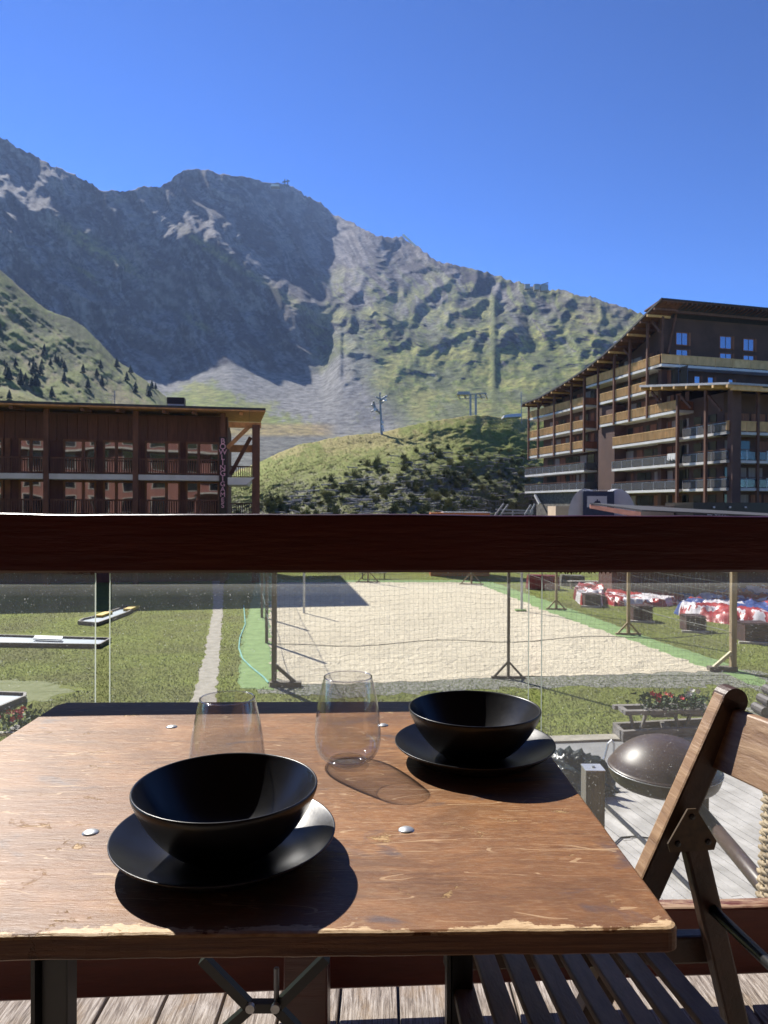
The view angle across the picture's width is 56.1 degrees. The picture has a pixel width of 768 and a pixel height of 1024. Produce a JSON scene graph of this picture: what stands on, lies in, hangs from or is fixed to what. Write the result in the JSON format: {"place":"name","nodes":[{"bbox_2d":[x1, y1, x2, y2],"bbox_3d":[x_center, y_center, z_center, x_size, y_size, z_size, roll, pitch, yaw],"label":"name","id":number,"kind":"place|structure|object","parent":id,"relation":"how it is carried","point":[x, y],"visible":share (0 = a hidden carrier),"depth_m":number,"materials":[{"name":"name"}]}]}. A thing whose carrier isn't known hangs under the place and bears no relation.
{"place":"outdoors","nodes":[
{"label":"outdoors","id":0,"kind":"place"},
{"bbox_2d":[0,678,79,702],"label":"trodden ground","id":1,"kind":"structure","parent":0,"point":[38,691],"depth_m":19.53,"materials":[{"name":"plant"}]},
{"bbox_2d":[0,270,167,404],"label":"grassy slope","id":2,"kind":"structure","parent":0,"point":[30,328],"depth_m":433.29,"materials":[{"name":"plant"}]},
{"bbox_2d":[190,581,223,701],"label":"gravel path","id":3,"kind":"structure","parent":0,"point":[207,683],"depth_m":23.74,"materials":[{"name":"gravel"}]},
{"bbox_2d":[0,137,642,471],"bbox_3d":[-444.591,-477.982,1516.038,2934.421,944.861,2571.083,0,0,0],"label":"mountain","id":4,"kind":"structure","parent":0,"point":[299,316],"depth_m":1156.39,"materials":[{"name":"stone"}]},
{"bbox_2d":[524,282,547,291],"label":"ridge station","id":5,"kind":"object","parent":4,"relation":"on","point":[543,287],"visible":1,"depth_m":1017.67,"materials":[{"name":"metal"}]},
{"bbox_2d":[260,572,487,578],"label":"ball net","id":6,"kind":"object","parent":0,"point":[380,574],"visible":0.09,"depth_m":48.77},
{"bbox_2d":[0,572,767,740],"bbox_3d":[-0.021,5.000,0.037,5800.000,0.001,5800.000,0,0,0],"label":"lawn","id":7,"kind":"structure","parent":0,"point":[240,579],"depth_m":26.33,"materials":[{"name":"plant"}]},
{"bbox_2d":[0,725,24,736],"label":"flower box","id":8,"kind":"object","parent":7,"relation":"on","point":[12,731],"visible":0.26,"depth_m":15.01,"materials":[{"name":"grey concrete"}]},
{"bbox_2d":[0,703,43,734],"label":"flowering plant","id":9,"kind":"object","parent":8,"relation":"in","point":[13,718],"visible":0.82,"depth_m":15.22,"materials":[{"name":"green plant"}]},
{"bbox_2d":[0,691,26,711],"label":"minigolf lane","id":10,"kind":"structure","parent":7,"relation":"on","point":[8,699],"depth_m":18.22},
{"bbox_2d":[0,634,110,647],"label":"minigolf lane","id":11,"kind":"structure","parent":7,"relation":"on","point":[7,640],"depth_m":25.98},
{"bbox_2d":[78,605,139,625],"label":"minigolf lane","id":12,"kind":"structure","parent":7,"relation":"on","point":[116,613],"depth_m":31.77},
{"bbox_2d":[0,400,265,585],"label":"bowling building","id":13,"kind":"structure","parent":7,"relation":"on","point":[77,458],"depth_m":46.37,"materials":[{"name":"paint"}]},
{"bbox_2d":[0,438,3,472],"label":"window","id":14,"kind":"structure","parent":13,"relation":"in","point":[1,439],"depth_m":45.33,"materials":[{"name":"brown wood"}]},
{"bbox_2d":[0,479,3,512],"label":"window","id":15,"kind":"structure","parent":13,"relation":"in","point":[1,480],"depth_m":45.35,"materials":[{"name":"brown wood"}]},
{"bbox_2d":[5,438,10,472],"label":"window","id":16,"kind":"structure","parent":13,"relation":"in","point":[7,440],"depth_m":45.38,"materials":[{"name":"brown glass"}]},
{"bbox_2d":[5,479,10,512],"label":"window","id":17,"kind":"structure","parent":13,"relation":"in","point":[7,481],"depth_m":45.41,"materials":[{"name":"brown wood"}]},
{"bbox_2d":[18,438,42,472],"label":"window","id":18,"kind":"structure","parent":13,"relation":"in","point":[27,446],"depth_m":45.65,"materials":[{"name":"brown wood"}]},
{"bbox_2d":[19,480,42,513],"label":"window","id":19,"kind":"structure","parent":13,"relation":"in","point":[28,489],"depth_m":45.67,"materials":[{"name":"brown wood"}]},
{"bbox_2d":[63,439,96,473],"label":"window","id":20,"kind":"structure","parent":13,"relation":"in","point":[71,447],"depth_m":46.22,"materials":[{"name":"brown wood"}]},
{"bbox_2d":[63,480,96,513],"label":"window","id":21,"kind":"structure","parent":13,"relation":"in","point":[72,489],"depth_m":46.24,"materials":[{"name":"brown wood"}]},
{"bbox_2d":[103,440,132,473],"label":"window","id":22,"kind":"structure","parent":13,"relation":"in","point":[111,448],"depth_m":46.63,"materials":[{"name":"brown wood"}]},
{"bbox_2d":[103,480,132,513],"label":"window","id":23,"kind":"structure","parent":13,"relation":"in","point":[111,489],"depth_m":46.65,"materials":[{"name":"brown wood"}]},
{"bbox_2d":[145,441,179,474],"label":"window","id":24,"kind":"structure","parent":13,"relation":"in","point":[153,449],"depth_m":47.18,"materials":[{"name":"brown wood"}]},
{"bbox_2d":[145,481,179,513],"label":"window","id":25,"kind":"structure","parent":13,"relation":"in","point":[160,490],"depth_m":47.20,"materials":[{"name":"brown wood"}]},
{"bbox_2d":[167,397,185,414],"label":"roof vent","id":26,"kind":"object","parent":13,"relation":"on","point":[179,401],"visible":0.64,"depth_m":49.81,"materials":[{"name":"metal"}]},
{"bbox_2d":[186,442,218,475],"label":"window","id":27,"kind":"structure","parent":13,"relation":"in","point":[194,450],"depth_m":47.67,"materials":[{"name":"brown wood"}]},
{"bbox_2d":[186,481,218,513],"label":"window","id":28,"kind":"structure","parent":13,"relation":"in","point":[195,490],"depth_m":47.68,"materials":[{"name":"brown glass"}]},
{"bbox_2d":[219,437,226,513],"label":"bowling sign","id":29,"kind":"object","parent":13,"relation":"attached to","point":[222,475],"visible":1,"depth_m":46.39,"materials":[{"name":"black paint"}]},
{"bbox_2d":[268,582,713,684],"bbox_3d":[1.250,4.737,34.575,13.673,0.001,27.902,0,0,-9],"label":"sand court","id":30,"kind":"object","parent":7,"relation":"on","point":[358,609],"visible":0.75,"depth_m":27.19,"materials":[{"name":"sand"}]},
{"bbox_2d":[515,572,526,611],"bbox_3d":[6.574,3.321,34.620,0.500,2.900,0.400,0,0,0],"label":"volleyball pole","id":31,"kind":"object","parent":30,"relation":"on","point":[521,609],"visible":0.76,"depth_m":34.58,"materials":[{"name":"metal"}]},
{"bbox_2d":[237,580,766,689],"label":"green border","id":32,"kind":"object","parent":7,"relation":"on","point":[255,648],"visible":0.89,"depth_m":27.37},
{"bbox_2d":[238,605,268,682],"bbox_3d":[-5.448,4.739,28.091,0.670,0.048,16.224,0,0,-13],"label":"loose rope","id":33,"kind":"object","parent":32,"relation":"on","point":[255,670],"visible":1,"depth_m":23.71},
{"bbox_2d":[261,573,262,617],"bbox_3d":[-5.471,2.738,32.289,0.100,4.000,0.100,0,0,0],"label":"net post","id":34,"kind":"object","parent":32,"relation":"on","point":[261,594],"visible":0.43,"depth_m":32.25,"materials":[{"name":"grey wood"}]},
{"bbox_2d":[265,573,267,642],"bbox_3d":[-4.273,2.788,26.259,0.100,4.000,0.100,0,0,0],"label":"net post","id":35,"kind":"object","parent":32,"relation":"on","point":[266,609],"visible":0.64,"depth_m":26.21,"materials":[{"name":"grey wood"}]},
{"bbox_2d":[546,572,566,609],"bbox_3d":[8.436,2.775,35.208,1.000,4.000,0.110,0,0,0],"label":"net post","id":36,"kind":"object","parent":32,"relation":"on","point":[556,593],"visible":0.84,"depth_m":35.17,"materials":[{"name":"brown wood"}]},
{"bbox_2d":[615,572,640,634],"bbox_3d":[9.627,2.830,28.338,1.000,4.000,0.110,0,0,0],"label":"net post","id":37,"kind":"object","parent":32,"relation":"on","point":[628,624],"visible":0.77,"depth_m":28.30,"materials":[{"name":"brown wood"}]},
{"bbox_2d":[707,572,737,671],"bbox_3d":[10.396,2.880,22.098,0.850,4.000,0.240,0,0,0],"label":"net post","id":38,"kind":"object","parent":32,"relation":"on","point":[718,667],"visible":0.88,"depth_m":22.03,"materials":[{"name":"brown wood"}]},
{"bbox_2d":[489,572,730,665],"bbox_3d":[8.913,2.748,35.644,0.213,3.895,27.341,0,0,-8],"label":"ball net","id":39,"kind":"object","parent":38,"relation":"attached to","point":[643,602],"visible":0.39,"depth_m":26.86,"materials":[{"name":"fabric"}]},
{"bbox_2d":[257,670,767,698],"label":"gravel strip","id":40,"kind":"object","parent":7,"relation":"on","point":[568,679],"visible":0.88,"depth_m":20.37,"materials":[{"name":"gravel"}]},
{"bbox_2d":[270,573,301,686],"bbox_3d":[-2.715,2.841,19.964,0.850,4.000,0.240,0,0,0],"label":"net post","id":41,"kind":"object","parent":40,"relation":"on","point":[275,682],"visible":0.88,"depth_m":19.90,"materials":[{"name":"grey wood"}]},
{"bbox_2d":[256,573,271,663],"bbox_3d":[-5.720,2.698,33.574,0.213,3.907,27.756,0,0,-11],"label":"ball net","id":42,"kind":"object","parent":41,"relation":"attached to","point":[264,600],"visible":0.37,"depth_m":25.39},
{"bbox_2d":[276,572,731,681],"bbox_3d":[3.839,2.837,21.043,13.930,3.887,0.224,0,0,-9],"label":"ball net","id":43,"kind":"object","parent":41,"relation":"attached to","point":[608,636],"visible":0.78,"depth_m":20.94,"materials":[{"name":"fabric"}]},
{"bbox_2d":[491,572,525,678],"bbox_3d":[3.638,2.860,21.012,1.000,4.000,0.100,0,0,0],"label":"net post","id":44,"kind":"object","parent":40,"relation":"on","point":[508,663],"visible":0.91,"depth_m":20.98,"materials":[{"name":"brown wood"}]},
{"bbox_2d":[495,503,535,514],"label":"steel frame","id":45,"kind":"object","parent":7,"relation":"on","point":[530,512],"visible":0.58,"depth_m":56.14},
{"bbox_2d":[525,574,559,589],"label":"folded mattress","id":46,"kind":"object","parent":7,"relation":"on","point":[534,581],"visible":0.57,"depth_m":43.66,"materials":[{"name":"fabric"}]},
{"bbox_2d":[548,506,568,515],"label":"wall","id":47,"kind":"structure","parent":7,"relation":"on","point":[557,510],"depth_m":62.00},
{"bbox_2d":[559,574,584,585],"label":"stone block","id":48,"kind":"structure","parent":7,"relation":"on","point":[563,577],"depth_m":45.80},
{"bbox_2d":[573,582,604,605],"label":"deflated bouncy castle","id":49,"kind":"structure","parent":7,"relation":"on","point":[577,595],"depth_m":38.99,"materials":[{"name":"red plastic"}]},
{"bbox_2d":[555,741,623,761],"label":"paved walk","id":50,"kind":"structure","parent":7,"relation":"on","point":[596,748],"depth_m":15.04,"materials":[{"name":"concrete"}]},
{"bbox_2d":[581,593,600,607],"bbox_3d":[10.410,4.461,36.406,1.018,0.627,1.187,0,0,0],"label":"slatted crate","id":51,"kind":"object","parent":7,"relation":"on","point":[592,598],"visible":0.88,"depth_m":36.23,"materials":[{"name":"grey wood"}]},
{"bbox_2d":[568,489,634,515],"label":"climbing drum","id":52,"kind":"object","parent":7,"relation":"on","point":[581,500],"visible":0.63,"depth_m":49.76,"materials":[{"name":"plastic"}]},
{"bbox_2d":[550,734,693,742],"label":"walk kerb","id":53,"kind":"structure","parent":7,"relation":"on","point":[581,738],"depth_m":15.44,"materials":[{"name":"concrete"}]},
{"bbox_2d":[630,604,653,622],"bbox_3d":[11.244,4.469,31.732,1.080,0.687,1.188,0,0,0],"label":"slatted crate","id":54,"kind":"object","parent":7,"relation":"on","point":[646,613],"visible":0.78,"depth_m":31.55,"materials":[{"name":"grey wood"}]},
{"bbox_2d":[603,589,684,606],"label":"deflated bouncy castle","id":55,"kind":"structure","parent":7,"relation":"on","point":[641,598],"depth_m":37.30,"materials":[{"name":"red plastic"}]},
{"bbox_2d":[521,298,767,514],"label":"apartment building","id":56,"kind":"structure","parent":7,"relation":"on","point":[685,382],"depth_m":82.66,"materials":[{"name":"paint"}]},
{"bbox_2d":[587,473,593,488],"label":"window pane","id":57,"kind":"structure","parent":56,"relation":"in","point":[590,484],"depth_m":96.85,"materials":[{"name":"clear glass"}]},
{"bbox_2d":[588,454,593,469],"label":"window pane","id":58,"kind":"structure","parent":56,"relation":"in","point":[590,457],"depth_m":96.64,"materials":[{"name":"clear glass"}]},
{"bbox_2d":[637,472,645,489],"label":"window pane","id":59,"kind":"structure","parent":56,"relation":"in","point":[641,477],"depth_m":86.00,"materials":[{"name":"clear glass"}]},
{"bbox_2d":[641,496,648,505],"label":"window pane","id":60,"kind":"structure","parent":56,"relation":"in","point":[644,499],"depth_m":85.33,"materials":[{"name":"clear glass"}]},
{"bbox_2d":[644,448,652,465],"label":"window pane","id":61,"kind":"structure","parent":56,"relation":"in","point":[647,452],"depth_m":84.70,"materials":[{"name":"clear glass"}]},
{"bbox_2d":[649,374,657,391],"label":"window pane","id":62,"kind":"structure","parent":56,"relation":"in","point":[653,379],"depth_m":83.82,"materials":[{"name":"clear glass"}]},
{"bbox_2d":[671,368,678,383],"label":"window pane","id":63,"kind":"structure","parent":56,"relation":"in","point":[675,372],"depth_m":80.04,"materials":[{"name":"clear glass"}]},
{"bbox_2d":[675,332,690,345],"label":"window","id":64,"kind":"structure","parent":56,"relation":"in","point":[686,337],"depth_m":81.94,"materials":[{"name":"blue"}]},
{"bbox_2d":[675,349,690,364],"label":"window","id":65,"kind":"structure","parent":56,"relation":"in","point":[678,351],"depth_m":81.96,"materials":[{"name":"blue"}]},
{"bbox_2d":[680,365,687,383],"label":"window pane","id":66,"kind":"structure","parent":56,"relation":"in","point":[683,370],"depth_m":78.61,"materials":[{"name":"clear glass"}]},
{"bbox_2d":[693,443,701,462],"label":"window pane","id":67,"kind":"structure","parent":56,"relation":"in","point":[697,447],"depth_m":76.42,"materials":[{"name":"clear glass"}]},
{"bbox_2d":[693,469,701,488],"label":"window pane","id":68,"kind":"structure","parent":56,"relation":"in","point":[697,473],"depth_m":76.56,"materials":[{"name":"black glass"}]},
{"bbox_2d":[708,468,715,487],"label":"window pane","id":69,"kind":"structure","parent":56,"relation":"in","point":[711,471],"depth_m":74.44,"materials":[{"name":"black glass"}]},
{"bbox_2d":[708,414,716,433],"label":"window pane","id":70,"kind":"structure","parent":56,"relation":"in","point":[711,418],"depth_m":74.39,"materials":[{"name":"black glass"}]},
{"bbox_2d":[708,441,716,460],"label":"window pane","id":71,"kind":"structure","parent":56,"relation":"in","point":[711,445],"depth_m":74.39,"materials":[{"name":"black glass"}]},
{"bbox_2d":[719,336,733,349],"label":"window","id":72,"kind":"structure","parent":56,"relation":"in","point":[729,339],"depth_m":83.49,"materials":[{"name":"blue"}]},
{"bbox_2d":[719,353,733,367],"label":"window","id":73,"kind":"structure","parent":56,"relation":"in","point":[721,355],"depth_m":83.53,"materials":[{"name":"blue"}]},
{"bbox_2d":[741,441,749,459],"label":"window pane","id":74,"kind":"structure","parent":56,"relation":"in","point":[744,444],"depth_m":73.54,"materials":[{"name":"blue glass"}]},
{"bbox_2d":[743,338,756,351],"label":"window","id":75,"kind":"structure","parent":56,"relation":"in","point":[752,342],"depth_m":84.35,"materials":[{"name":"blue"}]},
{"bbox_2d":[748,468,761,487],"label":"window pane","id":76,"kind":"structure","parent":56,"relation":"in","point":[751,471],"depth_m":73.81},
{"bbox_2d":[635,506,673,515],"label":"wall","id":77,"kind":"structure","parent":7,"relation":"on","point":[645,513],"depth_m":64.00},
{"bbox_2d":[612,718,701,741],"bbox_3d":[6.186,4.789,15.837,2.367,0.240,0.717,0,0,-8],"label":"timber trough","id":78,"kind":"object","parent":7,"relation":"on","point":[624,731],"visible":0.59,"depth_m":15.61,"materials":[{"name":"wood"}]},
{"bbox_2d":[612,702,707,728],"bbox_3d":[6.199,4.604,15.946,2.144,0.582,0.557,0,0,-5],"label":"planter bench","id":79,"kind":"object","parent":78,"relation":"on","point":[629,710],"visible":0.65,"depth_m":15.74,"materials":[{"name":"wood"}]},
{"bbox_2d":[624,687,686,717],"bbox_3d":[6.000,4.210,15.887,1.393,0.696,0.940,0,0,0],"label":"flowering plant","id":80,"kind":"object","parent":79,"relation":"in","point":[659,700],"visible":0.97,"depth_m":15.85,"materials":[{"name":"green plant"}]},
{"bbox_2d":[667,688,709,715],"bbox_3d":[6.838,4.218,15.978,1.221,0.564,0.910,0,0,0],"label":"flowering plant","id":81,"kind":"object","parent":79,"relation":"in","point":[692,701],"visible":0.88,"depth_m":15.91,"materials":[{"name":"green plant"}]},
{"bbox_2d":[590,503,767,596],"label":"hut","id":82,"kind":"object","parent":7,"relation":"on","point":[744,579],"visible":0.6,"depth_m":40.53,"materials":[{"name":"grey"}]},
{"bbox_2d":[605,773,763,899],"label":"terrace","id":83,"kind":"structure","parent":7,"relation":"on","point":[735,804],"depth_m":11.02,"materials":[{"name":"wood"}]},
{"bbox_2d":[551,745,619,798],"bbox_3d":[3.252,4.574,12.507,1.625,0.896,1.425,0,0,17],"label":"tarpaulin bundle","id":84,"kind":"object","parent":83,"relation":"on","point":[568,760],"visible":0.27,"depth_m":12.31,"materials":[{"name":"plastic"}]},
{"bbox_2d":[581,764,605,827],"bbox_3d":[0.675,1.604,2.342,0.063,1.563,0.062,0,0,0],"label":"stub post","id":85,"kind":"object","parent":83,"relation":"on","point":[593,786],"visible":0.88,"depth_m":2.31,"materials":[{"name":"concrete"}]},
{"bbox_2d":[605,802,689,889],"bbox_3d":[3.800,4.800,10.307,0.085,0.061,4.490,0,0,-7],"label":"cable","id":86,"kind":"object","parent":83,"relation":"on","point":[680,877],"visible":0.38,"depth_m":10.71,"materials":[{"name":"black rubber"}]},
{"bbox_2d":[607,733,758,890],"bbox_3d":[1.131,1.055,2.497,0.441,0.294,1.262,0,0,0],"label":"dome lamp","id":87,"kind":"object","parent":83,"relation":"on","point":[647,765],"visible":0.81,"depth_m":2.77,"materials":[{"name":"grey metal"}]},
{"bbox_2d":[679,614,708,633],"bbox_3d":[12.490,4.523,29.212,1.043,0.627,1.187,0,0,0],"label":"slatted crate","id":88,"kind":"object","parent":7,"relation":"on","point":[700,628],"visible":0.84,"depth_m":29.03,"materials":[{"name":"grey wood"}]},
{"bbox_2d":[665,502,767,515],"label":"restaurant annex","id":89,"kind":"object","parent":7,"relation":"on","point":[753,507],"visible":0.22,"depth_m":60.00,"materials":[{"name":"black paint"}]},
{"bbox_2d":[674,584,767,623],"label":"deflated bouncy castle","id":90,"kind":"structure","parent":7,"relation":"on","point":[752,601],"depth_m":33.27,"materials":[{"name":"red plastic"}]},
{"bbox_2d":[737,620,767,644],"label":"slatted crate","id":91,"kind":"object","parent":7,"relation":"on","point":[752,631],"visible":0.94,"depth_m":26.68,"materials":[{"name":"grey wood"}]},
{"bbox_2d":[746,707,767,718],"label":"gravel patch","id":92,"kind":"object","parent":7,"relation":"on","point":[749,709],"depth_m":17.65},
{"bbox_2d":[750,684,767,716],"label":"log stack","id":93,"kind":"object","parent":92,"relation":"on","point":[761,709],"visible":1,"depth_m":17.46,"materials":[{"name":"wood"}]},
{"bbox_2d":[0,0,767,314],"label":"sky","id":94,"kind":"structure","parent":0,"point":[610,151],"materials":[{"name":"blue"}]},
{"bbox_2d":[231,415,543,514],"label":"hill","id":95,"kind":"structure","parent":0,"point":[424,436],"depth_m":122.39,"materials":[{"name":"plant"}]},
{"bbox_2d":[371,392,387,434],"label":"lift pylon","id":96,"kind":"object","parent":95,"relation":"on","point":[373,405],"visible":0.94,"depth_m":138.55,"materials":[{"name":"metal"}]},
{"bbox_2d":[456,391,487,415],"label":"lift station","id":97,"kind":"object","parent":95,"relation":"on","point":[464,394],"visible":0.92,"depth_m":163.34,"materials":[{"name":"metal"}]},
{"bbox_2d":[501,413,521,418],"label":"lift shelter","id":98,"kind":"object","parent":95,"relation":"on","point":[512,416],"visible":1,"depth_m":144.86,"materials":[{"name":"metal"}]},
{"bbox_2d":[429,512,490,575],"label":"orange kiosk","id":99,"kind":"object","parent":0,"point":[460,573],"visible":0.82,"depth_m":52.03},
{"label":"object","id":100,"kind":"object","parent":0,"visible":0},
{"bbox_2d":[0,973,767,1023],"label":"balcony floor","id":101,"kind":"structure","parent":100,"relation":"attached to","point":[404,1005],"depth_m":1.71,"materials":[{"name":"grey wood"}]},
{"bbox_2d":[0,702,676,1023],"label":"folding table","id":102,"kind":"object","parent":101,"relation":"on","point":[414,858],"visible":0.83,"depth_m":0.81,"materials":[{"name":"brown wood"}]},
{"bbox_2d":[107,799,334,892],"bbox_3d":[-0.175,0.364,0.795,0.243,0.029,0.243,0,0,0],"label":"plate","id":103,"kind":"object","parent":102,"relation":"on","point":[135,851],"visible":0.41,"depth_m":0.76,"materials":[{"name":"black ceramic"}]},
{"bbox_2d":[129,753,317,869],"bbox_3d":[-0.174,0.336,0.794,0.201,0.074,0.201,0,0,0],"label":"bowl","id":104,"kind":"object","parent":103,"relation":"on","point":[224,811],"visible":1,"depth_m":0.83,"materials":[{"name":"black ceramic"}]},
{"bbox_2d":[189,690,264,752],"bbox_3d":[-0.208,0.311,0.954,0.099,0.131,0.099,0,0,0],"label":"tumbler","id":105,"kind":"object","parent":102,"relation":"on","point":[233,704],"visible":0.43,"depth_m":0.95,"materials":[{"name":"clear glass"}]},
{"bbox_2d":[315,670,380,768],"bbox_3d":[-0.054,0.310,1.077,0.099,0.131,0.099,0,0,0],"label":"tumbler","id":106,"kind":"object","parent":102,"relation":"on","point":[357,753],"visible":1,"depth_m":1.07,"materials":[{"name":"clear glass"}]},
{"bbox_2d":[395,723,555,777],"bbox_3d":[0.138,0.363,1.101,0.243,0.029,0.243,0,0,0],"label":"plate","id":107,"kind":"object","parent":102,"relation":"on","point":[537,747],"visible":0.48,"depth_m":1.07,"materials":[{"name":"black ceramic"}]},
{"bbox_2d":[409,690,541,764],"bbox_3d":[0.138,0.335,1.103,0.201,0.074,0.201,0,0,0],"label":"bowl","id":108,"kind":"object","parent":107,"relation":"on","point":[470,727],"visible":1,"depth_m":1.08,"materials":[{"name":"black ceramic"}]},
{"bbox_2d":[0,513,767,1023],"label":"balcony railing","id":109,"kind":"object","parent":101,"relation":"on","point":[330,543],"visible":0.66,"depth_m":1.67,"materials":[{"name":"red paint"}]},
{"bbox_2d":[443,684,767,1023],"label":"folding chair","id":110,"kind":"object","parent":101,"relation":"on","point":[730,738],"visible":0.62,"depth_m":1.09,"materials":[{"name":"brown wood"}]},
{"bbox_2d":[755,791,767,897],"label":"wicker basket","id":111,"kind":"object","parent":101,"relation":"on","point":[762,880],"visible":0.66,"depth_m":1.86,"materials":[{"name":"wicker"}]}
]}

